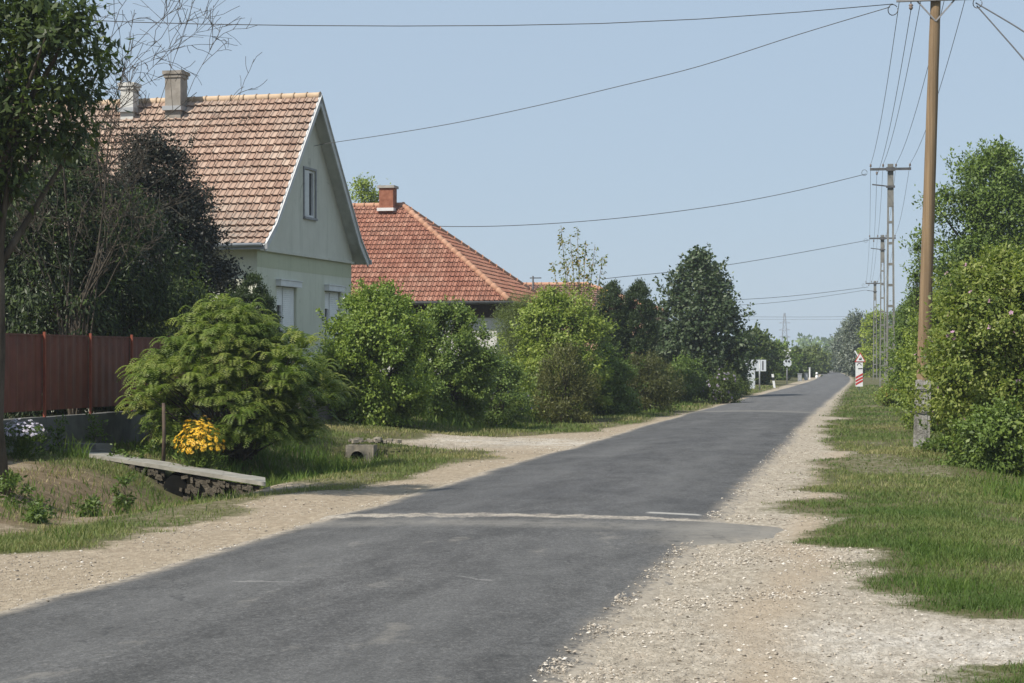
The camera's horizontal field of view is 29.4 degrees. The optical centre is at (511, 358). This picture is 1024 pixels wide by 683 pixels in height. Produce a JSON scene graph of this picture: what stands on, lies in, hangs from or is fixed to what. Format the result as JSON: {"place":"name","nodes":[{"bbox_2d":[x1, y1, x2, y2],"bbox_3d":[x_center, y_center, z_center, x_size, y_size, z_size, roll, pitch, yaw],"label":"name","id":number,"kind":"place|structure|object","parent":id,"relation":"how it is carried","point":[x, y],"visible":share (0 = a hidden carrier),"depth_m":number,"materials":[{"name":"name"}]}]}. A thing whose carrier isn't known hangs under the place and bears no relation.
{"place":"outdoors","nodes":[
{"label":"outdoors","id":0,"kind":"place"},
{"bbox_2d":[6,70,371,411],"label":"gable house","id":1,"kind":"structure","parent":0,"point":[287,211],"depth_m":53.25,"materials":[{"name":"paint"}]},
{"bbox_2d":[276,279,302,346],"bbox_3d":[-6.011,-1.151,52.080,0.411,1.912,1.648,0,0,11],"label":"window","id":2,"kind":"structure","parent":1,"relation":"in","point":[285,295],"depth_m":52.17,"materials":[{"name":"white glass"}]},
{"bbox_2d":[303,166,317,220],"bbox_3d":[-5.594,-4.550,53.719,0.220,1.430,1.022,0,0,11],"label":"attic window","id":3,"kind":"structure","parent":1,"relation":"in","point":[308,176],"depth_m":53.88,"materials":[{"name":"white glass"}]},
{"bbox_2d":[324,284,346,348],"bbox_3d":[-5.108,-1.151,55.694,0.402,1.912,1.499,0,0,11],"label":"window","id":4,"kind":"structure","parent":1,"relation":"in","point":[331,307],"depth_m":55.69,"materials":[{"name":"white glass"}]},
{"bbox_2d":[0,371,850,682],"bbox_3d":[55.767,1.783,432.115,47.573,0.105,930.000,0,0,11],"label":"road","id":5,"kind":"structure","parent":0,"point":[520,571],"depth_m":15.44,"materials":[{"name":"grey asphalt"}]},
{"bbox_2d":[0,373,1023,682],"bbox_3d":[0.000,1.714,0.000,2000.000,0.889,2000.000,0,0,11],"label":"ground","id":6,"kind":"structure","parent":0,"point":[28,587],"depth_m":17.18,"materials":[{"name":"beige gravel"}]},
{"bbox_2d":[0,469,35,506],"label":"weed","id":7,"kind":"object","parent":6,"relation":"on","point":[13,480],"visible":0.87,"depth_m":23.17,"materials":[{"name":"green plant"}]},
{"bbox_2d":[4,417,50,458],"bbox_3d":[-7.175,1.155,28.500,0.810,0.604,0.818,0,0,11],"label":"white phlox","id":8,"kind":"object","parent":6,"relation":"on","point":[20,446],"visible":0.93,"depth_m":28.42,"materials":[{"name":"plant"}]},
{"bbox_2d":[20,503,55,523],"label":"weed","id":9,"kind":"object","parent":6,"relation":"on","point":[34,515],"visible":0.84,"depth_m":21.43,"materials":[{"name":"green plant"}]},
{"bbox_2d":[22,493,54,515],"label":"weed","id":10,"kind":"object","parent":6,"relation":"on","point":[38,502],"visible":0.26,"depth_m":22.47,"materials":[{"name":"green plant"}]},
{"bbox_2d":[42,414,76,452],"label":"weed","id":11,"kind":"object","parent":6,"relation":"on","point":[58,432],"visible":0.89,"depth_m":30.44,"materials":[{"name":"green plant"}]},
{"bbox_2d":[0,0,143,495],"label":"walnut tree","id":12,"kind":"object","parent":6,"relation":"on","point":[42,21],"visible":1,"depth_m":23.55,"materials":[{"name":"green plant"}]},
{"bbox_2d":[45,443,112,454],"bbox_3d":[-7.006,1.469,30.997,1.199,0.240,0.890,0,0,24],"label":"stone step","id":13,"kind":"object","parent":6,"relation":"on","point":[100,447],"visible":0.32,"depth_m":30.91,"materials":[{"name":"concrete"}]},
{"bbox_2d":[72,493,102,516],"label":"weed","id":14,"kind":"object","parent":6,"relation":"on","point":[95,501],"visible":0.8,"depth_m":23.40,"materials":[{"name":"green plant"}]},
{"bbox_2d":[82,410,111,442],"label":"weed","id":15,"kind":"object","parent":6,"relation":"on","point":[92,432],"visible":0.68,"depth_m":31.46,"materials":[{"name":"green plant"}]},
{"bbox_2d":[2,132,219,418],"bbox_3d":[-8.139,-1.412,36.404,5.970,5.960,5.383,0,0,11],"label":"drooping tree","id":16,"kind":"object","parent":6,"relation":"on","point":[158,303],"visible":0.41,"depth_m":35.64,"materials":[{"name":"green plant"}]},
{"bbox_2d":[3,405,236,454],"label":"wall","id":17,"kind":"structure","parent":6,"relation":"on","point":[118,426],"depth_m":32.58,"materials":[{"name":"concrete"}]},
{"bbox_2d":[4,332,255,416],"bbox_3d":[-7.267,0.300,31.799,0.105,1.460,20.278,0,0,11],"label":"panel fence","id":18,"kind":"object","parent":17,"relation":"on","point":[44,371],"visible":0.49,"depth_m":31.92,"materials":[{"name":"brown metal"}]},
{"bbox_2d":[109,470,137,512],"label":"weed","id":19,"kind":"object","parent":6,"relation":"on","point":[123,481],"visible":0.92,"depth_m":25.96,"materials":[{"name":"green plant"}]},
{"bbox_2d":[107,443,148,458],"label":"weed","id":20,"kind":"object","parent":6,"relation":"on","point":[140,456],"visible":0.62,"depth_m":30.14,"materials":[{"name":"green plant"}]},
{"bbox_2d":[2,0,266,414],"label":"bare tree","id":21,"kind":"object","parent":6,"relation":"on","point":[75,324],"visible":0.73,"depth_m":34.54,"materials":[{"name":"brown plant"}]},
{"bbox_2d":[138,408,161,455],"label":"weed","id":22,"kind":"object","parent":6,"relation":"on","point":[153,449],"visible":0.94,"depth_m":31.48,"materials":[{"name":"green plant"}]},
{"bbox_2d":[161,403,165,460],"bbox_3d":[-5.449,1.232,30.499,0.080,1.090,0.062,0,0,11],"label":"garden stake","id":23,"kind":"object","parent":6,"relation":"on","point":[163,433],"visible":0.78,"depth_m":30.48,"materials":[{"name":"wood"}]},
{"bbox_2d":[71,121,262,336],"bbox_3d":[-7.920,-1.845,43.118,4.491,6.794,4.597,0,0,11],"label":"plum tree","id":24,"kind":"object","parent":6,"relation":"on","point":[191,212],"visible":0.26,"depth_m":42.55,"materials":[{"name":"black plant"}]},
{"bbox_2d":[78,452,265,500],"bbox_3d":[-5.161,1.895,29.383,4.885,0.916,0.968,0,0,40],"label":"footbridge","id":25,"kind":"object","parent":6,"relation":"on","point":[179,484],"visible":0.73,"depth_m":28.65,"materials":[{"name":"grey concrete"}]},
{"bbox_2d":[131,267,247,404],"bbox_3d":[-6.698,-0.225,40.493,2.708,3.527,2.971,0,0,-33],"label":"garden shrub","id":26,"kind":"object","parent":6,"relation":"on","point":[177,329],"visible":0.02,"depth_m":40.30,"materials":[{"name":"green plant"}]},
{"bbox_2d":[170,417,227,478],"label":"yellow coneflowers","id":27,"kind":"object","parent":6,"relation":"on","point":[192,441],"visible":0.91,"depth_m":29.47,"materials":[{"name":"yellow plant"}]},
{"bbox_2d":[222,279,239,300],"bbox_3d":[-6.721,-0.210,46.831,1.240,3.467,1.245,0,0,-42],"label":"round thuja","id":28,"kind":"object","parent":6,"relation":"on","point":[233,289],"visible":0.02,"depth_m":46.69,"materials":[{"name":"green plant"}]},
{"bbox_2d":[114,293,361,461],"bbox_3d":[-4.710,0.303,32.872,3.918,2.839,4.270,0,0,11],"label":"sumac shrub","id":29,"kind":"object","parent":6,"relation":"on","point":[272,412],"visible":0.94,"depth_m":32.18,"materials":[{"name":"green plant"}]},
{"bbox_2d":[227,271,286,401],"bbox_3d":[-6.037,-0.316,45.982,1.733,3.667,1.730,0,0,11],"label":"round thuja","id":30,"kind":"object","parent":6,"relation":"on","point":[259,291],"visible":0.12,"depth_m":45.81,"materials":[{"name":"green plant"}]},
{"bbox_2d":[303,348,330,377],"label":"dark shrub","id":31,"kind":"object","parent":6,"relation":"on","point":[320,355],"visible":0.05,"depth_m":47.33,"materials":[{"name":"green plant"}]},
{"bbox_2d":[347,172,390,202],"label":"back tree","id":32,"kind":"object","parent":6,"relation":"on","point":[362,184],"visible":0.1,"depth_m":95.73,"materials":[{"name":"green plant"}]},
{"bbox_2d":[346,437,401,462],"bbox_3d":[-2.640,1.885,38.700,1.105,0.690,1.506,0,0,11],"label":"culvert","id":33,"kind":"object","parent":6,"relation":"on","point":[366,451],"visible":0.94,"depth_m":38.04,"materials":[{"name":"grey concrete"}]},
{"bbox_2d":[313,276,443,426],"bbox_3d":[-3.172,-0.170,46.099,3.142,3.592,3.189,0,0,11],"label":"hibiscus shrub","id":34,"kind":"object","parent":6,"relation":"on","point":[371,339],"visible":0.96,"depth_m":45.34,"materials":[{"name":"green plant"}]},
{"bbox_2d":[296,384,495,420],"bbox_3d":[-2.531,0.930,55.106,0.070,1.040,24.600,0,0,11],"label":"picket fence","id":35,"kind":"object","parent":6,"relation":"on","point":[326,417],"visible":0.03,"depth_m":45.16,"materials":[{"name":"grey wood"}]},
{"bbox_2d":[351,185,555,391],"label":"hipped house","id":36,"kind":"structure","parent":6,"relation":"on","point":[420,255],"depth_m":72.88,"materials":[{"name":"red tile"},{"name":"white plaster"},{"name":"brick"}]},
{"bbox_2d":[432,174,864,226],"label":"service cable","id":37,"kind":"object","parent":36,"relation":"attached to","point":[642,215],"visible":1,"depth_m":77.79,"materials":[{"name":"black rubber"}]},
{"bbox_2d":[404,294,509,425],"bbox_3d":[-1.585,0.048,49.866,3.114,3.430,3.001,0,0,11],"label":"hibiscus shrub","id":38,"kind":"object","parent":6,"relation":"on","point":[470,369],"visible":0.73,"depth_m":49.52,"materials":[{"name":"green plant"}]},
{"bbox_2d":[459,350,545,428],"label":"wild rose bush","id":39,"kind":"object","parent":6,"relation":"on","point":[500,415],"visible":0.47,"depth_m":52.67,"materials":[{"name":"green plant"}]},
{"bbox_2d":[0,428,1023,682],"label":"pebbles","id":40,"kind":"object","parent":6,"relation":"on","point":[624,632],"visible":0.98,"depth_m":14.76,"materials":[{"name":"beige gravel"}]},
{"bbox_2d":[487,285,550,405],"bbox_3d":[0.471,-0.360,62.565,3.595,4.022,3.292,0,0,-32],"label":"tamarisk shrub","id":41,"kind":"object","parent":6,"relation":"on","point":[505,318],"visible":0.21,"depth_m":62.17,"materials":[{"name":"green plant"}]},
{"bbox_2d":[439,282,674,349],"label":"roofed house","id":42,"kind":"structure","parent":6,"relation":"on","point":[529,284],"depth_m":99.23,"materials":[{"name":"tile"}]},
{"bbox_2d":[606,240,867,278],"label":"service cable","id":43,"kind":"object","parent":42,"relation":"attached to","point":[744,262],"visible":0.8,"depth_m":111.39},
{"bbox_2d":[495,278,627,421],"bbox_3d":[1.538,-0.214,60.132,4.092,4.542,4.154,0,0,11],"label":"lilac bush","id":44,"kind":"object","parent":6,"relation":"on","point":[544,316],"visible":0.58,"depth_m":59.41,"materials":[{"name":"green plant"}]},
{"bbox_2d":[528,337,609,423],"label":"brown shrub","id":45,"kind":"object","parent":6,"relation":"on","point":[563,404],"visible":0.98,"depth_m":56.67,"materials":[{"name":"green plant"}]},
{"bbox_2d":[543,227,607,356],"bbox_3d":[1.982,-1.131,61.550,2.142,6.240,1.429,0,0,11],"label":"pear sapling","id":46,"kind":"object","parent":6,"relation":"on","point":[577,263],"visible":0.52,"depth_m":61.55,"materials":[{"name":"green plant"}]},
{"bbox_2d":[593,278,633,361],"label":"columnar thuja","id":47,"kind":"object","parent":6,"relation":"on","point":[616,304],"visible":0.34,"depth_m":76.62,"materials":[{"name":"green plant"}]},
{"bbox_2d":[584,339,647,415],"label":"dark bush","id":48,"kind":"object","parent":6,"relation":"on","point":[621,403],"visible":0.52,"depth_m":61.53,"materials":[{"name":"green plant"}]},
{"bbox_2d":[620,277,662,402],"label":"columnar thuja","id":49,"kind":"object","parent":6,"relation":"on","point":[646,335],"visible":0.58,"depth_m":76.65,"materials":[{"name":"green plant"}]},
{"bbox_2d":[611,348,687,411],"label":"brown shrub","id":50,"kind":"object","parent":6,"relation":"on","point":[652,378],"visible":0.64,"depth_m":65.53,"materials":[{"name":"green plant"}]},
{"bbox_2d":[663,350,716,402],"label":"young bush","id":51,"kind":"object","parent":6,"relation":"on","point":[685,364],"visible":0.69,"depth_m":79.64,"materials":[{"name":"green plant"}]},
{"bbox_2d":[643,242,770,396],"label":"linden tree","id":52,"kind":"object","parent":6,"relation":"on","point":[708,308],"visible":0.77,"depth_m":90.81,"materials":[{"name":"green plant"}]},
{"bbox_2d":[693,360,745,403],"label":"lilac flowering bush","id":53,"kind":"object","parent":6,"relation":"on","point":[717,393],"visible":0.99,"depth_m":78.66,"materials":[{"name":"green plant"}]},
{"bbox_2d":[738,370,754,394],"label":"verge bush","id":54,"kind":"object","parent":6,"relation":"on","point":[747,385],"visible":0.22,"depth_m":97.67,"materials":[{"name":"green plant"}]},
{"bbox_2d":[744,360,765,388],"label":"notice board","id":55,"kind":"object","parent":6,"relation":"on","point":[762,365],"visible":0.46,"depth_m":117.97,"materials":[{"name":"metal"}]},
{"bbox_2d":[759,359,759,389],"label":"sign post","id":56,"kind":"object","parent":6,"relation":"on","point":[759,374],"visible":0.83,"depth_m":111.96,"materials":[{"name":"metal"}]},
{"bbox_2d":[729,320,795,384],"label":"roadside tree","id":57,"kind":"object","parent":6,"relation":"on","point":[767,343],"visible":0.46,"depth_m":134.54,"materials":[{"name":"green plant"}]},
{"bbox_2d":[771,374,775,387],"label":"guide post","id":58,"kind":"object","parent":6,"relation":"on","point":[773,380],"visible":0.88,"depth_m":121.96,"materials":[{"name":"white plastic"}]},
{"bbox_2d":[780,313,788,343],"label":"transmission pylon","id":59,"kind":"object","parent":6,"relation":"on","point":[783,328],"visible":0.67,"depth_m":899.35,"materials":[{"name":"grey metal"}]},
{"bbox_2d":[770,336,803,379],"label":"roadside tree","id":60,"kind":"object","parent":6,"relation":"on","point":[794,368],"visible":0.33,"depth_m":164.06,"materials":[{"name":"green plant"}]},
{"bbox_2d":[783,349,790,383],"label":"crossing sign","id":61,"kind":"object","parent":6,"relation":"on","point":[787,363],"visible":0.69,"depth_m":139.92,"materials":[{"name":"metal"}]},
{"bbox_2d":[703,332,891,358],"bbox_3d":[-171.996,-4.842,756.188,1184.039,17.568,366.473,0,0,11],"label":"distant woodland","id":62,"kind":"object","parent":6,"relation":"on","point":[807,341],"depth_m":744.62,"materials":[{"name":"green plant"}]},
{"bbox_2d":[797,373,801,380],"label":"signal cabinet","id":63,"kind":"object","parent":6,"relation":"on","point":[799,376],"visible":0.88,"depth_m":157.84,"materials":[{"name":"metal"}]},
{"bbox_2d":[787,343,822,377],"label":"roadside tree","id":64,"kind":"object","parent":6,"relation":"on","point":[807,361],"visible":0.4,"depth_m":188.97,"materials":[{"name":"green plant"}]},
{"bbox_2d":[803,343,833,373],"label":"roadside tree","id":65,"kind":"object","parent":6,"relation":"on","point":[820,353],"visible":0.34,"depth_m":228.66,"materials":[{"name":"green plant"}]},
{"bbox_2d":[822,321,848,372],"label":"silver tree","id":66,"kind":"object","parent":6,"relation":"on","point":[834,344],"visible":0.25,"depth_m":254.48,"materials":[{"name":"green plant"}]},
{"bbox_2d":[832,308,870,376],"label":"silver tree","id":67,"kind":"object","parent":6,"relation":"on","point":[850,338],"visible":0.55,"depth_m":199.31,"materials":[{"name":"green plant"}]},
{"bbox_2d":[854,351,865,391],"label":"railway marker","id":68,"kind":"object","parent":6,"relation":"on","point":[859,360],"visible":0.95,"depth_m":107.94,"materials":[{"name":"metal"}]},
{"bbox_2d":[854,304,890,376],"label":"lime tree","id":69,"kind":"object","parent":6,"relation":"on","point":[866,350],"visible":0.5,"depth_m":191.38,"materials":[{"name":"green plant"}]},
{"bbox_2d":[865,281,883,378],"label":"lattice pole","id":70,"kind":"object","parent":6,"relation":"on","point":[874,291],"visible":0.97,"depth_m":174.91,"materials":[{"name":"metal"}]},
{"bbox_2d":[734,287,865,299],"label":"service cable","id":71,"kind":"object","parent":70,"relation":"attached to","point":[798,295],"visible":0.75,"depth_m":163.45,"materials":[{"name":"black rubber"}]},
{"bbox_2d":[746,290,863,304],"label":"service cable","id":72,"kind":"object","parent":70,"relation":"attached to","point":[802,299],"visible":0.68,"depth_m":165.33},
{"bbox_2d":[865,235,895,386],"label":"lattice pole","id":73,"kind":"object","parent":6,"relation":"on","point":[882,238],"visible":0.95,"depth_m":123.92,"materials":[{"name":"metal"}]},
{"bbox_2d":[862,163,910,400],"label":"lattice pole","id":74,"kind":"object","parent":6,"relation":"on","point":[890,185],"visible":0.94,"depth_m":79.92,"materials":[{"name":"metal"}]},
{"bbox_2d":[871,371,904,407],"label":"ground plant","id":75,"kind":"object","parent":6,"relation":"on","point":[885,394],"visible":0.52,"depth_m":72.91,"materials":[{"name":"green plant"}]},
{"bbox_2d":[874,305,901,377],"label":"hedge tree","id":76,"kind":"object","parent":6,"relation":"on","point":[889,324],"visible":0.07,"depth_m":185.85,"materials":[{"name":"green plant"}]},
{"bbox_2d":[879,290,912,383],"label":"hedge shrub","id":77,"kind":"object","parent":6,"relation":"on","point":[907,298],"visible":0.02,"depth_m":88.09,"materials":[{"name":"green plant"}]},
{"bbox_2d":[878,293,916,407],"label":"hedge shrub","id":78,"kind":"object","parent":6,"relation":"on","point":[898,335],"visible":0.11,"depth_m":67.94,"materials":[{"name":"green plant"}]},
{"bbox_2d":[900,238,920,337],"bbox_3d":[12.047,-0.876,58.029,0.986,5.500,0.868,0,0,11],"label":"thin tree","id":79,"kind":"object","parent":6,"relation":"on","point":[915,289],"visible":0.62,"depth_m":57.98,"materials":[{"name":"green plant"}]},
{"bbox_2d":[881,287,978,432],"bbox_3d":[10.464,0.076,48.011,2.747,3.872,2.839,0,0,11],"label":"hedge shrub","id":80,"kind":"object","parent":6,"relation":"on","point":[906,378],"visible":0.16,"depth_m":47.83,"materials":[{"name":"green plant"}]},
{"bbox_2d":[888,0,981,446],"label":"wooden pole","id":81,"kind":"object","parent":6,"relation":"on","point":[927,259],"visible":0.77,"depth_m":39.77,"materials":[{"name":"brown wood"}]},
{"bbox_2d":[97,4,891,25],"bbox_3d":[-2.726,-6.986,39.386,21.022,0.537,0.021,0,0,-2],"label":"service cable","id":82,"kind":"object","parent":81,"relation":"attached to","point":[506,25],"visible":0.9,"depth_m":39.48,"materials":[{"name":"black rubber"}]},
{"bbox_2d":[315,7,889,145],"bbox_3d":[1.152,-6.503,46.550,0.017,1.379,18.832,0,0,-44],"label":"service cable","id":83,"kind":"object","parent":81,"relation":"attached to","point":[621,85],"visible":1,"depth_m":44.94,"materials":[{"name":"black rubber"}]},
{"bbox_2d":[866,4,898,278],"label":"conductor","id":84,"kind":"object","parent":81,"relation":"attached to","point":[881,116],"visible":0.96,"depth_m":56.73,"materials":[{"name":"metal"}]},
{"bbox_2d":[870,10,910,278],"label":"conductor","id":85,"kind":"object","parent":81,"relation":"attached to","point":[892,115],"visible":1,"depth_m":52.71,"materials":[{"name":"metal"}]},
{"bbox_2d":[872,2,920,278],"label":"conductor","id":86,"kind":"object","parent":81,"relation":"attached to","point":[898,112],"visible":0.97,"depth_m":55.06,"materials":[{"name":"metal"}]},
{"bbox_2d":[878,2,943,279],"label":"conductor","id":87,"kind":"object","parent":81,"relation":"attached to","point":[913,118],"visible":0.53,"depth_m":58.04,"materials":[{"name":"metal"}]},
{"bbox_2d":[885,0,964,278],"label":"conductor","id":88,"kind":"object","parent":81,"relation":"attached to","point":[938,92],"visible":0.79,"depth_m":50.37,"materials":[{"name":"metal"}]},
{"bbox_2d":[975,2,1023,31],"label":"service cable","id":89,"kind":"object","parent":81,"relation":"attached to","point":[1000,17],"visible":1,"depth_m":37.48,"materials":[{"name":"black rubber"}]},
{"bbox_2d":[976,6,1023,59],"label":"service cable","id":90,"kind":"object","parent":81,"relation":"attached to","point":[1014,48],"visible":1,"depth_m":37.12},
{"bbox_2d":[915,414,954,452],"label":"leafy plant","id":91,"kind":"object","parent":6,"relation":"on","point":[932,445],"visible":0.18,"depth_m":36.88,"materials":[{"name":"green plant"}]},
{"bbox_2d":[888,234,1023,454],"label":"rose mallow shrub","id":92,"kind":"object","parent":6,"relation":"on","point":[969,371],"visible":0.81,"depth_m":34.39,"materials":[{"name":"green plant"}]},
{"bbox_2d":[898,134,1023,333],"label":"shade tree","id":93,"kind":"object","parent":6,"relation":"on","point":[1000,194],"visible":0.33,"depth_m":61.28,"materials":[{"name":"green plant"}]},
{"bbox_2d":[934,388,1023,475],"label":"dark shrub","id":94,"kind":"object","parent":6,"relation":"on","point":[994,435],"visible":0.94,"depth_m":31.63,"materials":[{"name":"green plant"}]},
{"bbox_2d":[969,257,1018,399],"bbox_3d":[12.575,-0.338,52.077,3.450,4.933,3.248,0,0,-26],"label":"hedge shrub","id":95,"kind":"object","parent":6,"relation":"on","point":[996,351],"depth_m":50.98,"materials":[{"name":"green plant"}]},
{"bbox_2d":[1012,354,1023,471],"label":"mallow shrub","id":96,"kind":"object","parent":6,"relation":"on","point":[1018,408],"visible":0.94,"depth_m":31.00,"materials":[{"name":"green plant"}]},
{"bbox_2d":[0,381,1023,682],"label":"grass","id":97,"kind":"structure","parent":0,"point":[966,515],"depth_m":24.03,"materials":[{"name":"green plant"}]},
{"bbox_2d":[0,396,1023,595],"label":"tall grass","id":98,"kind":"structure","parent":0,"point":[344,465],"depth_m":29.75,"materials":[{"name":"green plant"}]},
{"bbox_2d":[1,0,1023,349],"label":"sky","id":99,"kind":"structure","parent":0,"point":[802,111],"materials":[{"name":"blue"}]},
{"bbox_2d":[530,276,540,288],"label":"roof mast","id":100,"kind":"object","parent":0,"point":[532,277],"visible":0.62,"depth_m":92.97,"materials":[{"name":"metal"}]},
{"bbox_2d":[774,319,841,319],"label":"service cable","id":101,"kind":"object","parent":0,"point":[807,319],"visible":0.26,"depth_m":423.98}
]}

